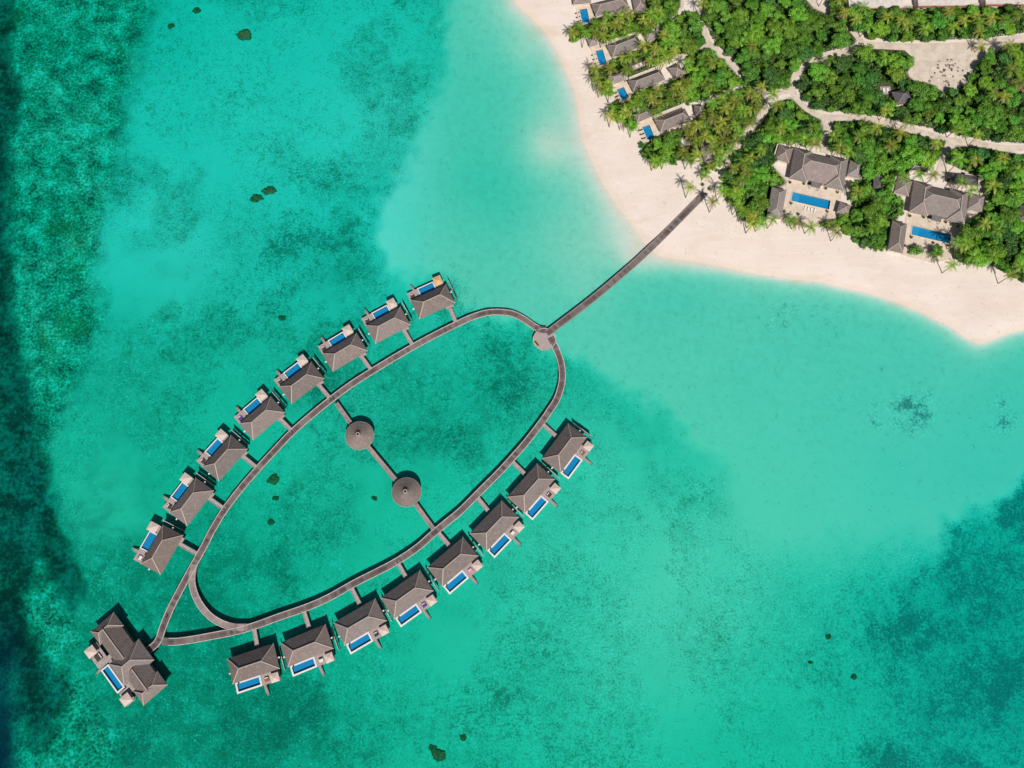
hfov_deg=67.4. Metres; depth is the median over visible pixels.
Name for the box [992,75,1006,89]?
broadleaf tree
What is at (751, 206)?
broadleaf tree
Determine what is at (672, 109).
garden wall
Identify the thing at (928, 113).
broadleaf tree
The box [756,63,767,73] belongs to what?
broadleaf tree
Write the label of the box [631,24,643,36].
coconut palm
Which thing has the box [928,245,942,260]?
coconut palm
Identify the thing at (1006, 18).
coconut palm
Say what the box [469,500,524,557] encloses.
overwater villa
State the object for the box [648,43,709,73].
path
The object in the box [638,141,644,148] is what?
garden bush
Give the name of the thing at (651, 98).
coconut palm
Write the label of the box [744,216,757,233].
coconut palm
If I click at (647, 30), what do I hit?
coconut palm
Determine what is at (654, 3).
coconut palm
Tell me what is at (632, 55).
coconut palm
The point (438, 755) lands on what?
coral head
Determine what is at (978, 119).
broadleaf tree
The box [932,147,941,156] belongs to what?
broadleaf tree
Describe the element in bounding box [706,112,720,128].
coconut palm
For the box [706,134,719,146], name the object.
coconut palm
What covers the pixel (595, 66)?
coconut palm
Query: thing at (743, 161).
coconut palm
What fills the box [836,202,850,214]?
pool hut
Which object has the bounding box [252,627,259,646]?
access bridge
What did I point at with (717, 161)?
coconut palm
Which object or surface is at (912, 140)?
broadleaf tree
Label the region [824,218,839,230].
coconut palm
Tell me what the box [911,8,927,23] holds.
broadleaf tree
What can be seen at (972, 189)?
coconut palm
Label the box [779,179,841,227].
terrace
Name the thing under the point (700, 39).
broadleaf tree
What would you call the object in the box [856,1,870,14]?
coconut palm
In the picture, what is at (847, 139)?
broadleaf tree
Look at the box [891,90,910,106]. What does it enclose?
service house
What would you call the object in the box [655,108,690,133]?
beach villa
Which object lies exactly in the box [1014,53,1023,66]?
broadleaf tree
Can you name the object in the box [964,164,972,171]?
broadleaf tree
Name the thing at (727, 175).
broadleaf tree
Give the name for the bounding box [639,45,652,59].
coconut palm
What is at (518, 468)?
access bridge
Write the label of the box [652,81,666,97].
coconut palm
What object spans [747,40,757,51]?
coconut palm
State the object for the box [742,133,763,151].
broadleaf tree
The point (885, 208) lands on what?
broadleaf tree
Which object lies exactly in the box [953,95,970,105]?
broadleaf tree
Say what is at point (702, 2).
coconut palm
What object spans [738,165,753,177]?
coconut palm
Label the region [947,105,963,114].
broadleaf tree
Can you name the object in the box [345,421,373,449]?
round pavilion
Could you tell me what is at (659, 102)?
coconut palm
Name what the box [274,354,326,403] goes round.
overwater villa
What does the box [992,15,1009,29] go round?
broadleaf tree
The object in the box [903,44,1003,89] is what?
clearing
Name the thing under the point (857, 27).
broadleaf tree
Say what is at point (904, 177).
coconut palm
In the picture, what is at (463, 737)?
coral head
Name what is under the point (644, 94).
coconut palm
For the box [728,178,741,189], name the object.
coconut palm
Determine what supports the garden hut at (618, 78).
on the beach
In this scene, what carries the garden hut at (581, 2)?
on the beach
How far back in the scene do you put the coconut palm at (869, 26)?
344.02 m
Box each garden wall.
[606,31,639,44]
[628,65,661,80]
[652,104,682,118]
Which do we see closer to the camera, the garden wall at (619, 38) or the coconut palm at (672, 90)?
the coconut palm at (672, 90)
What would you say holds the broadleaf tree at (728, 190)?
on the beach
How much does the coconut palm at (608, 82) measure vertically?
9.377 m
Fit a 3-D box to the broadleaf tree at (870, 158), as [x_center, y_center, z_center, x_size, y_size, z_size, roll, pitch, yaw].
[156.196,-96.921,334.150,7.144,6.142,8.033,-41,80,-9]
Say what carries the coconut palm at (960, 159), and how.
on the beach
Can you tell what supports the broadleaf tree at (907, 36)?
on the beach
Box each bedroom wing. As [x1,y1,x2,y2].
[775,145,792,164]
[846,160,863,179]
[893,178,912,197]
[966,193,984,213]
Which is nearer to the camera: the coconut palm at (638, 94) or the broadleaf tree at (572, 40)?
the coconut palm at (638, 94)
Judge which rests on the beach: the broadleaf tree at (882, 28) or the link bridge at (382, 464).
the broadleaf tree at (882, 28)
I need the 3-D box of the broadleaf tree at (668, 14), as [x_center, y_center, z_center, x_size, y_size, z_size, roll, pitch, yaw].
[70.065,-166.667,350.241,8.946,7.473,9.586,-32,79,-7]
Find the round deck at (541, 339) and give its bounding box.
[533,328,555,349]
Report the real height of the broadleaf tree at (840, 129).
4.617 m
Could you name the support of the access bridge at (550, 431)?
attached to the boardwalk at (471, 499)
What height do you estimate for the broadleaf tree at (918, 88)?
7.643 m
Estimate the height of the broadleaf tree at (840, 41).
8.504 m
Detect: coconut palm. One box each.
[566,25,579,39]
[574,22,585,33]
[580,28,592,47]
[588,59,602,79]
[589,18,600,32]
[589,27,600,40]
[589,73,605,91]
[595,80,607,97]
[597,17,609,30]
[598,30,610,47]
[600,84,615,102]
[602,11,613,20]
[602,78,613,89]
[603,62,618,75]
[603,108,617,127]
[607,31,618,44]
[608,103,621,115]
[609,17,624,34]
[614,7,630,24]
[616,51,628,63]
[616,113,626,129]
[618,103,632,124]
[619,27,630,39]
[620,63,634,81]
[622,7,637,21]
[622,19,636,31]
[623,118,640,137]
[624,47,639,66]
[626,97,640,116]
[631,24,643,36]
[632,89,643,103]
[635,98,649,114]
[637,14,649,25]
[638,39,652,55]
[639,24,653,39]
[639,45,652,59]
[639,87,652,102]
[642,8,657,22]
[644,17,656,28]
[644,54,656,69]
[645,92,659,107]
[646,154,662,170]
[648,0,660,13]
[648,41,663,58]
[649,105,664,123]
[652,14,662,30]
[652,57,662,69]
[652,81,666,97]
[653,99,665,107]
[654,5,665,21]
[655,45,668,60]
[658,35,672,49]
[659,27,669,45]
[659,52,674,69]
[659,154,671,169]
[665,96,674,109]
[667,84,681,96]
[668,45,679,64]
[673,80,683,96]
[676,89,688,103]
[676,142,689,159]
[680,57,694,75]
[680,76,696,89]
[682,118,697,137]
[682,152,697,169]
[682,179,696,197]
[683,128,700,142]
[690,145,707,162]
[691,134,702,148]
[692,120,702,133]
[694,0,708,12]
[698,168,711,181]
[699,113,710,125]
[699,120,710,132]
[699,129,710,149]
[700,107,713,116]
[704,161,715,172]
[705,56,719,69]
[705,194,719,212]
[706,0,719,13]
[706,97,720,115]
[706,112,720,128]
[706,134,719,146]
[706,142,720,155]
[712,122,724,134]
[712,156,724,170]
[715,145,728,160]
[716,92,728,105]
[716,101,732,121]
[716,184,729,199]
[717,116,727,127]
[717,132,729,147]
[721,88,735,105]
[721,121,733,135]
[724,108,737,125]
[724,143,737,155]
[727,163,739,174]
[727,186,743,200]
[728,92,742,110]
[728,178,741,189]
[729,133,742,149]
[730,118,740,131]
[732,89,744,99]
[732,126,746,139]
[732,200,744,214]
[734,103,751,119]
[735,172,749,185]
[736,205,750,221]
[737,113,749,125]
[737,155,751,170]
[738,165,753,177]
[742,118,756,129]
[744,85,757,102]
[744,101,758,114]
[744,151,757,161]
[744,210,761,226]
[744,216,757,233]
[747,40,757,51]
[750,92,762,104]
[753,100,765,116]
[754,81,766,93]
[754,145,765,158]
[754,217,767,231]
[763,87,782,105]
[763,123,778,136]
[766,212,778,228]
[769,98,782,114]
[774,121,788,135]
[784,127,801,146]
[784,215,795,226]
[788,216,802,230]
[792,127,808,144]
[798,131,810,148]
[803,219,820,235]
[806,122,817,133]
[806,135,823,152]
[824,55,836,66]
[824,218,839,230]
[825,129,840,144]
[828,225,844,240]
[833,139,846,155]
[837,6,850,21]
[840,145,856,158]
[848,183,865,200]
[849,14,863,31]
[851,46,861,56]
[853,129,866,143]
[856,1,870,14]
[860,22,875,36]
[860,94,875,108]
[863,221,879,234]
[868,121,884,135]
[871,193,884,207]
[877,50,893,63]
[878,105,891,120]
[880,9,893,23]
[883,139,897,153]
[892,126,908,142]
[894,13,908,27]
[896,170,910,184]
[897,115,914,131]
[900,17,914,34]
[911,168,927,181]
[918,22,933,40]
[926,168,940,183]
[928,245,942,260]
[929,136,942,153]
[941,6,955,19]
[942,258,959,272]
[944,21,959,35]
[946,123,964,137]
[947,151,966,173]
[947,234,965,249]
[952,241,969,253]
[954,175,968,189]
[955,13,972,29]
[959,237,973,251]
[962,183,978,197]
[963,246,984,264]
[966,255,979,269]
[967,128,984,145]
[968,154,983,166]
[969,26,987,45]
[970,10,983,20]
[972,18,987,36]
[973,40,987,52]
[976,216,992,229]
[981,176,1003,195]
[984,11,999,26]
[985,248,1004,263]
[986,88,1002,100]
[991,224,1003,236]
[994,13,1011,30]
[996,90,1012,103]
[996,152,1009,164]
[998,269,1018,283]
[1001,39,1021,51]
[1002,61,1019,77]
[1008,46,1023,59]
[1008,207,1021,221]
[1009,162,1023,175]
[1011,10,1022,23]
[1011,76,1023,88]
[1013,256,1023,273]
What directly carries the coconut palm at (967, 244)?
on the beach
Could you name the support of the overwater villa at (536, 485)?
on the seabed
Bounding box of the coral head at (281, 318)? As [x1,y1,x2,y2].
[277,315,285,320]
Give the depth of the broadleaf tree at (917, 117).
337.55 m
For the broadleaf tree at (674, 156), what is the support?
on the beach
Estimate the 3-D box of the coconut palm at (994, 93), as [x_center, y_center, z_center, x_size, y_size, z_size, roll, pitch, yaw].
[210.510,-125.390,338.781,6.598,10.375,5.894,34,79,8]
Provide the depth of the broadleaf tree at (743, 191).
329.91 m
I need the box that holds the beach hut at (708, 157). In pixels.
[700,143,715,162]
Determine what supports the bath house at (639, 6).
on the beach
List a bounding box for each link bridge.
[334,402,352,425]
[367,446,397,481]
[414,503,434,529]
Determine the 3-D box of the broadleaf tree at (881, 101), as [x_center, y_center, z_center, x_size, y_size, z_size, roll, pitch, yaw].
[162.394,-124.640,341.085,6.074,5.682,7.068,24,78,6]
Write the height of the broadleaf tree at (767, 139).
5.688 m
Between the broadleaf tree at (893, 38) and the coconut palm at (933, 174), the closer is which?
the coconut palm at (933, 174)
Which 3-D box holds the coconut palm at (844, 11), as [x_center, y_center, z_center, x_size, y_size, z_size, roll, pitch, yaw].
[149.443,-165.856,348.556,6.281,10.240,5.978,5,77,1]
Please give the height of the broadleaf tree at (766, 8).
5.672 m
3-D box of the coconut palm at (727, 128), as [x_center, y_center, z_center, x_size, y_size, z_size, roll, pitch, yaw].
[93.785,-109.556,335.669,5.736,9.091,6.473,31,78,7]
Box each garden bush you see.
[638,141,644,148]
[670,158,676,165]
[684,98,692,105]
[688,31,695,38]
[739,78,744,85]
[757,125,763,132]
[851,237,858,243]
[853,200,861,206]
[859,196,867,202]
[879,243,886,251]
[939,140,945,149]
[946,157,951,164]
[982,180,990,186]
[985,194,991,200]
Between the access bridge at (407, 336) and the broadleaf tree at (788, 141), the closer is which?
the access bridge at (407, 336)
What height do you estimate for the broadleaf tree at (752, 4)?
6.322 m
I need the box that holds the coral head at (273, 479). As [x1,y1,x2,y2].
[266,473,278,484]
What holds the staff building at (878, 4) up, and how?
on the beach
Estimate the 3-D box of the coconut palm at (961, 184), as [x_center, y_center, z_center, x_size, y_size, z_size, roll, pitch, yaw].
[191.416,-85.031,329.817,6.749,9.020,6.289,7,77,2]
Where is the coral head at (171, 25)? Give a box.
[167,23,174,28]
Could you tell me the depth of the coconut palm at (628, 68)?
337.90 m
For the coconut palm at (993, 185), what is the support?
on the beach
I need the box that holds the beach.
[514,0,1023,342]
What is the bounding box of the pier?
[545,191,707,335]
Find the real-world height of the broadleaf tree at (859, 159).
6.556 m
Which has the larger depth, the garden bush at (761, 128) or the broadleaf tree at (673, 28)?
the broadleaf tree at (673, 28)
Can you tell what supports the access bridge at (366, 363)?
attached to the boardwalk at (252, 475)
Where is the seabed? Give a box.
[0,0,1023,767]
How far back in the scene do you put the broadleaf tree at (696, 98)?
340.86 m
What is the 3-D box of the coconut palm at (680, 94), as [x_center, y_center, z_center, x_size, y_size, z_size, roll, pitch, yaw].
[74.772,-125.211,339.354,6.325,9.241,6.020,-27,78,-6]
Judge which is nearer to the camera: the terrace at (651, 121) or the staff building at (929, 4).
the terrace at (651, 121)
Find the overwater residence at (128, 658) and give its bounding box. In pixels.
[84,612,167,706]
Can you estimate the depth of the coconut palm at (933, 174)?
326.90 m
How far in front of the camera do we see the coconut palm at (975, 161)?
327.31 m
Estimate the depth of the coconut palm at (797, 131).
331.20 m
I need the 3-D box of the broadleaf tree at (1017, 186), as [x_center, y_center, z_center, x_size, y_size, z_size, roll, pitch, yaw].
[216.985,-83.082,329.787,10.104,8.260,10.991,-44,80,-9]
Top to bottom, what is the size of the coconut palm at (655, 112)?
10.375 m
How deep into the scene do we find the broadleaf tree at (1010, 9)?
349.72 m
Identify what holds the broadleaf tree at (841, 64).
on the beach
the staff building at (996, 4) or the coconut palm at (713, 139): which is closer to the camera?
the coconut palm at (713, 139)
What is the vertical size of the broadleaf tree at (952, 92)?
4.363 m
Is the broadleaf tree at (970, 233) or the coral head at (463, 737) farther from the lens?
the broadleaf tree at (970, 233)
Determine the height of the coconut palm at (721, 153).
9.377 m
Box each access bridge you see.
[179,543,196,554]
[209,498,225,510]
[243,456,258,469]
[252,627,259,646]
[279,417,292,432]
[301,609,310,627]
[318,384,331,399]
[350,588,360,604]
[360,355,372,370]
[395,560,407,578]
[402,329,412,344]
[437,532,450,546]
[448,308,457,323]
[477,496,489,511]
[512,460,525,474]
[543,424,556,437]
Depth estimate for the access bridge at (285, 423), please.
310.12 m
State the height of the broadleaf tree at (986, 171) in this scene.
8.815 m
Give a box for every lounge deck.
[631,61,646,69]
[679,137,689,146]
[880,86,890,93]
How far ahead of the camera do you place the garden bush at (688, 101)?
342.02 m
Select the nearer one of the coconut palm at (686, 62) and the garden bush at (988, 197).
the garden bush at (988, 197)
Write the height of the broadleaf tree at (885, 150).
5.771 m
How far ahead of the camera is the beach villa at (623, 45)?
346.16 m
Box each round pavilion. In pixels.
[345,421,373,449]
[392,477,420,506]
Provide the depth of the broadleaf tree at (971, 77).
344.32 m
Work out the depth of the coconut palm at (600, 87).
337.11 m
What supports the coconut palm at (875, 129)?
on the beach
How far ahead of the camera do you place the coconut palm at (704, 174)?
330.09 m
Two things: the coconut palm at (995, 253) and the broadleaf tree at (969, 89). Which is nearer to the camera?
the coconut palm at (995, 253)
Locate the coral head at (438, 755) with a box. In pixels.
[431,748,445,761]
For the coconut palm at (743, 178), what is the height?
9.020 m
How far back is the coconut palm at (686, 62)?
339.41 m
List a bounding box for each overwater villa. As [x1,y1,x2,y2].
[132,520,184,574]
[162,473,215,525]
[197,429,249,480]
[227,643,286,695]
[234,389,287,439]
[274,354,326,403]
[280,624,339,676]
[318,324,369,371]
[333,598,391,653]
[361,298,412,343]
[381,570,438,626]
[407,275,456,318]
[427,537,482,594]
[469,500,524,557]
[507,463,560,519]
[541,423,593,478]
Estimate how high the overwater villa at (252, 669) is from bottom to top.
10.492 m
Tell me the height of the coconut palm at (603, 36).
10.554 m
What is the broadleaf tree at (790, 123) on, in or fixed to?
on the beach
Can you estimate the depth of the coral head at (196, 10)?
357.55 m
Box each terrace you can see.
[575,2,593,24]
[591,45,611,66]
[614,80,632,102]
[638,118,659,141]
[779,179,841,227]
[899,212,961,262]
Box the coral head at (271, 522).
[267,519,275,524]
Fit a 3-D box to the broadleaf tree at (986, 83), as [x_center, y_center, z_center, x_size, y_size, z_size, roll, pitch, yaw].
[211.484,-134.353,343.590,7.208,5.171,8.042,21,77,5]
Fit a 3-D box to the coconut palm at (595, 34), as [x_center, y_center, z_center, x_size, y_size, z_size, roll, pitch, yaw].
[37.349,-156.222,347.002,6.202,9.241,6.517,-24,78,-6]
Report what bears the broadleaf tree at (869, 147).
on the beach
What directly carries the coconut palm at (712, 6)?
on the beach
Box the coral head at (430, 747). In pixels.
[428,744,436,750]
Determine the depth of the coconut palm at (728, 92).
335.78 m
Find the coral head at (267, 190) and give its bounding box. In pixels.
[261,186,276,194]
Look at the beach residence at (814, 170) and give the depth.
330.66 m
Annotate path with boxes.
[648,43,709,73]
[658,0,683,26]
[698,10,741,76]
[723,87,793,166]
[790,26,1023,151]
[807,0,829,13]
[820,116,833,153]
[862,35,1023,49]
[935,139,953,178]
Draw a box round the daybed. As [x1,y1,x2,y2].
[94,653,102,661]
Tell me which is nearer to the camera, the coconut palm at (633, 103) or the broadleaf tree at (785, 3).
the coconut palm at (633, 103)
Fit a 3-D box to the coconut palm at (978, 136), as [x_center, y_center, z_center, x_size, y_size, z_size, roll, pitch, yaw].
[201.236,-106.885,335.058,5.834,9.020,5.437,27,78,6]
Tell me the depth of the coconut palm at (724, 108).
332.10 m
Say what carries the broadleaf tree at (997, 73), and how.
on the beach
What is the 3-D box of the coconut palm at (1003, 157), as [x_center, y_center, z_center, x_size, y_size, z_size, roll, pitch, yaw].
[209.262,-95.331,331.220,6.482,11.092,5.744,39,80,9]
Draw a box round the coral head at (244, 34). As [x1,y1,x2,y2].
[236,29,251,40]
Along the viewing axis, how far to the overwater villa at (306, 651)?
287.62 m
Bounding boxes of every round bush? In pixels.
[831,220,842,227]
[908,244,923,254]
[930,243,943,254]
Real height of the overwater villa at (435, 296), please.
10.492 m
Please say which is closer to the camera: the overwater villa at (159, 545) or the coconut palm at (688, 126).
the overwater villa at (159, 545)
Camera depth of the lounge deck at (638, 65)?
347.94 m
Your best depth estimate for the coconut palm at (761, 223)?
319.51 m
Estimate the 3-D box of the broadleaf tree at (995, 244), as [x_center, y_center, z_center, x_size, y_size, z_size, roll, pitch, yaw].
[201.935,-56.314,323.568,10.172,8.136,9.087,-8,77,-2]
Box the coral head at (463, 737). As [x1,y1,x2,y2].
[460,734,466,740]
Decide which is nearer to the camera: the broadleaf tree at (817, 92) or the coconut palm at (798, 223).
the coconut palm at (798, 223)
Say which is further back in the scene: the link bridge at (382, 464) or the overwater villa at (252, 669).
the link bridge at (382, 464)
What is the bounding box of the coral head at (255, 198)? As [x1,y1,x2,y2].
[250,194,263,201]
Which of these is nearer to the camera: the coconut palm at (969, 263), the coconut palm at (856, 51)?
the coconut palm at (969, 263)
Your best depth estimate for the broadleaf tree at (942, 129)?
337.79 m
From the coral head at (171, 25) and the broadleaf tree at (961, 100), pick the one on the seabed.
the coral head at (171, 25)
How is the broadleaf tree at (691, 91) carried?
on the beach
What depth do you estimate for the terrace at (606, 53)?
349.71 m
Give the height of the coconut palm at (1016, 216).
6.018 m
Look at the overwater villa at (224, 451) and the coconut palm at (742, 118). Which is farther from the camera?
the coconut palm at (742, 118)
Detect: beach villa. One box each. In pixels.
[591,0,628,17]
[607,35,641,58]
[628,69,664,93]
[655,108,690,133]
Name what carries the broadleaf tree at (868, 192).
on the beach
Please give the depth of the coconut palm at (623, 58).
343.64 m
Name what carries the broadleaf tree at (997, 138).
on the beach
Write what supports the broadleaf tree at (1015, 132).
on the beach
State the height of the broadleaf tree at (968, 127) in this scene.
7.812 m
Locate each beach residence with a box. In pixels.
[789,148,847,190]
[908,181,967,223]
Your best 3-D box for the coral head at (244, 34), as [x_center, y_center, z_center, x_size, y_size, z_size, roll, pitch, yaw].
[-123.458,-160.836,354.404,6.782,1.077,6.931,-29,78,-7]
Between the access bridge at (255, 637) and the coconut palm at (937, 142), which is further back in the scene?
the coconut palm at (937, 142)
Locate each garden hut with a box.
[573,0,590,6]
[587,38,597,48]
[608,72,624,85]
[633,109,651,122]
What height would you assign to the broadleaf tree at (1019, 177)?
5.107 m
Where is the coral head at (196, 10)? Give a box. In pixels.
[192,7,200,13]
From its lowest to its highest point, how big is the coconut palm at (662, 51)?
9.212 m
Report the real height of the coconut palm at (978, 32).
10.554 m
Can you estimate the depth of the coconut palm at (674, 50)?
339.86 m
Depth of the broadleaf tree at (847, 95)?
338.25 m
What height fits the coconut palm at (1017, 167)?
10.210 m
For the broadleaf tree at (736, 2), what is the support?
on the beach
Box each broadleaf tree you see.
[570,35,579,42]
[641,148,651,158]
[651,137,663,149]
[656,7,674,26]
[657,144,673,159]
[661,19,680,41]
[663,0,678,16]
[663,131,681,150]
[670,36,685,51]
[671,149,682,160]
[672,128,681,136]
[675,15,683,22]
[678,25,687,37]
[681,82,696,99]
[682,37,700,54]
[683,65,698,74]
[686,10,700,20]
[687,16,703,35]
[687,54,696,62]
[689,71,703,86]
[691,95,699,102]
[693,31,705,46]
[696,49,710,66]
[698,67,709,77]
[699,76,715,93]
[700,92,709,100]
[701,8,716,25]
[707,68,726,86]
[713,0,726,12]
[713,20,724,33]
[713,86,722,94]
[716,39,724,46]
[717,58,726,67]
[719,9,733,24]
[721,68,732,78]
[722,17,742,38]
[722,169,737,181]
[723,184,732,194]
[724,47,733,56]
[725,77,739,89]
[726,34,744,47]
[727,195,738,203]
[728,0,741,6]
[730,151,745,163]
[732,7,748,25]
[734,47,749,64]
[738,30,757,49]
[738,186,747,193]
[740,20,752,31]
[740,171,760,190]
[741,60,758,82]
[741,160,757,171]
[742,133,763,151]
[744,200,757,213]
[745,0,758,10]
[746,182,768,198]
[747,22,764,38]
[747,47,761,58]
[749,10,766,24]
[751,80,762,87]
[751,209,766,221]
[752,196,770,209]
[754,166,769,181]
[755,36,770,49]
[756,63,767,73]
[756,148,777,167]
[759,2,775,17]
[760,49,773,60]
[760,132,772,142]
[762,0,774,3]
[762,36,781,54]
[762,66,780,84]
[764,17,782,36]
[764,115,783,131]
[766,84,775,91]
[767,173,779,185]
[771,128,788,144]
[772,11,784,20]
[773,59,786,69]
[775,74,791,89]
[777,0,790,7]
[777,108,793,120]
[779,32,792,44]
[779,39,804,57]
[781,17,799,37]
[783,119,799,132]
[784,139,794,145]
[786,100,793,108]
[787,54,801,71]
[789,6,808,22]
[791,0,803,7]
[793,31,812,47]
[793,110,808,123]
[795,20,812,34]
[795,80,806,89]
[796,120,813,133]
[798,45,814,61]
[802,92,809,101]
[806,13,824,31]
[806,85,826,100]
[806,130,823,141]
[808,61,829,81]
[809,40,823,58]
[809,101,821,109]
[815,29,826,41]
[815,123,821,130]
[821,70,837,86]
[822,15,834,29]
[827,106,836,112]
[827,137,843,148]
[828,31,850,49]
[828,84,842,97]
[829,0,841,17]
[831,17,847,32]
[833,53,852,71]
[833,123,846,135]
[834,86,855,102]
[837,72,855,90]
[838,212,848,221]
[840,132,856,147]
[841,107,850,113]
[842,221,853,235]
[845,4,864,20]
[847,146,866,164]
[848,194,857,201]
[849,101,868,116]
[849,182,860,189]
[850,17,872,31]
[850,62,866,75]
[850,208,862,221]
[851,72,866,88]
[853,225,869,236]
[854,86,862,97]
[856,43,877,61]
[857,83,883,100]
[857,136,882,157]
[858,121,872,133]
[858,183,877,198]
[860,237,870,249]
[861,162,880,180]
[861,203,883,221]
[862,8,875,19]
[864,153,876,166]
[865,72,878,86]
[865,109,875,116]
[867,32,879,39]
[867,226,886,243]
[871,241,879,251]
[873,19,890,35]
[873,95,885,109]
[874,56,888,66]
[874,140,890,157]
[874,214,889,226]
[875,6,887,20]
[875,153,893,174]
[876,184,893,203]
[878,203,889,213]
[879,126,888,134]
[880,100,896,116]
[880,172,896,187]
[885,67,905,82]
[886,53,904,67]
[888,5,902,19]
[888,17,907,33]
[888,34,898,42]
[888,143,903,157]
[891,155,911,173]
[892,106,909,121]
[892,196,901,204]
[897,77,911,90]
[897,143,925,166]
[897,206,904,215]
[901,29,914,42]
[902,55,914,68]
[902,134,918,146]
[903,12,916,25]
[905,80,929,97]
[907,96,931,111]
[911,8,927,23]
[912,113,921,123]
[916,136,930,149]
[919,151,936,169]
[921,106,936,120]
[922,33,934,42]
[923,19,935,29]
[924,85,938,101]
[928,7,940,13]
[931,10,955,28]
[931,98,952,111]
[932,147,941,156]
[933,112,944,123]
[936,25,948,41]
[936,125,946,133]
[946,148,961,162]
[947,87,958,97]
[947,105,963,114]
[947,112,964,132]
[950,5,965,20]
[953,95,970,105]
[954,247,974,263]
[958,23,969,38]
[958,224,983,246]
[962,82,977,97]
[962,116,977,137]
[963,148,976,159]
[964,105,976,115]
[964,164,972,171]
[965,4,978,17]
[966,218,975,226]
[967,16,983,31]
[967,72,976,81]
[968,112,989,126]
[971,245,991,267]
[972,220,991,237]
[973,91,990,104]
[975,99,1001,118]
[975,237,985,249]
[976,61,992,74]
[976,125,992,140]
[976,147,990,163]
[977,164,997,180]
[978,22,994,40]
[978,75,993,89]
[981,6,998,16]
[982,47,996,65]
[982,239,1006,256]
[983,187,991,195]
[983,202,993,212]
[984,116,998,129]
[984,211,1005,226]
[988,152,1009,171]
[988,232,1004,245]
[991,62,1012,80]
[991,134,1002,142]
[991,188,1006,206]
[991,257,1005,268]
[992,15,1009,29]
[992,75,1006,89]
[992,172,1014,190]
[993,109,1013,120]
[994,119,1009,134]
[997,51,1012,64]
[998,166,1012,176]
[998,205,1020,221]
[999,220,1012,230]
[1001,191,1022,207]
[1002,84,1018,96]
[1002,123,1023,142]
[1002,229,1016,243]
[1003,3,1018,22]
[1003,262,1012,274]
[1004,22,1015,35]
[1004,94,1021,106]
[1004,242,1017,258]
[1008,115,1022,123]
[1009,179,1023,199]
[1010,217,1023,233]
[1012,253,1023,265]
[1013,66,1023,79]
[1013,154,1023,161]
[1013,169,1023,181]
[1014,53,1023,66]
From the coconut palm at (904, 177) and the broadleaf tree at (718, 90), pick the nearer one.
the coconut palm at (904, 177)
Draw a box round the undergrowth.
[567,0,1023,278]
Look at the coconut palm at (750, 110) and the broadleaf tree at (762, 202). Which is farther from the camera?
the coconut palm at (750, 110)
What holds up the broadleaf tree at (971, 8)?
on the undergrowth
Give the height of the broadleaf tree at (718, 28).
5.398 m
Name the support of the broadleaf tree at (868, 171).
on the beach
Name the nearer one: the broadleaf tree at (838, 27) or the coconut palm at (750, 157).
the coconut palm at (750, 157)
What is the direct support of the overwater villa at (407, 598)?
on the seabed
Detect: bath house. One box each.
[633,0,646,12]
[644,31,656,41]
[668,64,684,79]
[694,105,703,116]
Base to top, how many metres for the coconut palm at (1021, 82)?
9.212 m
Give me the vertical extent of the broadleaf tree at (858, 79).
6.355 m
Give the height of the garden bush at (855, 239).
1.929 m
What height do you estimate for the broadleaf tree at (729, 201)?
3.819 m
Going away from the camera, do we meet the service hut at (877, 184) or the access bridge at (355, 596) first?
the access bridge at (355, 596)
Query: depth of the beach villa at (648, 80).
342.06 m
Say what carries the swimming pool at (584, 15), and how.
in the terrace at (590, 10)
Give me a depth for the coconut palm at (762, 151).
328.50 m
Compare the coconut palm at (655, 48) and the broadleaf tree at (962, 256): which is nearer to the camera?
the broadleaf tree at (962, 256)
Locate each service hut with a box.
[872,175,883,191]
[1017,205,1023,221]
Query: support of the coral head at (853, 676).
on the seabed
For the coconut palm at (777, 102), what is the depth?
333.45 m
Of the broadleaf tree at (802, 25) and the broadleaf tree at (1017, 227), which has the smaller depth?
the broadleaf tree at (1017, 227)
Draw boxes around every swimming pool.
[579,8,589,23]
[595,49,606,65]
[616,86,629,100]
[642,124,654,140]
[790,191,830,209]
[910,225,951,243]
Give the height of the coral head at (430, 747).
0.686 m
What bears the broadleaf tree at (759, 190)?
on the beach
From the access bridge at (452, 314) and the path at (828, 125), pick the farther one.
the path at (828, 125)
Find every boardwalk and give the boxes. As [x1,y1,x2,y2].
[146,309,545,652]
[162,336,565,645]
[189,564,247,630]
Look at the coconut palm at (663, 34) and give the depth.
340.39 m
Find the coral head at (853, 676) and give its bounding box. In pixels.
[850,674,856,679]
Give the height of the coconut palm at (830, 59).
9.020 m
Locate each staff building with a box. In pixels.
[845,0,903,11]
[913,0,970,9]
[980,0,1023,8]
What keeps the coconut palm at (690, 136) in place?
on the beach
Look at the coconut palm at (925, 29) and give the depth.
343.55 m
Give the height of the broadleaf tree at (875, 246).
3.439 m
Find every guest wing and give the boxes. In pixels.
[766,187,786,219]
[886,220,906,253]
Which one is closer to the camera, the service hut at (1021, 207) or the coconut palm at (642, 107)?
the service hut at (1021, 207)
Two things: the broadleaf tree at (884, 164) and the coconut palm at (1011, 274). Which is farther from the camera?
the broadleaf tree at (884, 164)
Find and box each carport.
[910,163,927,173]
[948,173,977,186]
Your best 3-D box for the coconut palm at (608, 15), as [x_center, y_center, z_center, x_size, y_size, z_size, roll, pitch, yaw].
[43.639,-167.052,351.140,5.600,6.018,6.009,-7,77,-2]
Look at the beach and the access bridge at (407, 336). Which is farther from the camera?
the beach
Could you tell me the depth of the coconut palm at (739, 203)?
322.69 m
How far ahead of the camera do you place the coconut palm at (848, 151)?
329.40 m
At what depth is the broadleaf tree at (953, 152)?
332.97 m
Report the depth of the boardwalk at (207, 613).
293.27 m
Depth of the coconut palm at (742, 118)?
332.89 m
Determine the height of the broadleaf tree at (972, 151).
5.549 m
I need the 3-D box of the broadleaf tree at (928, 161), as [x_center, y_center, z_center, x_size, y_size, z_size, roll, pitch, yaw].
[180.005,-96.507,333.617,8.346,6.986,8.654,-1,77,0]

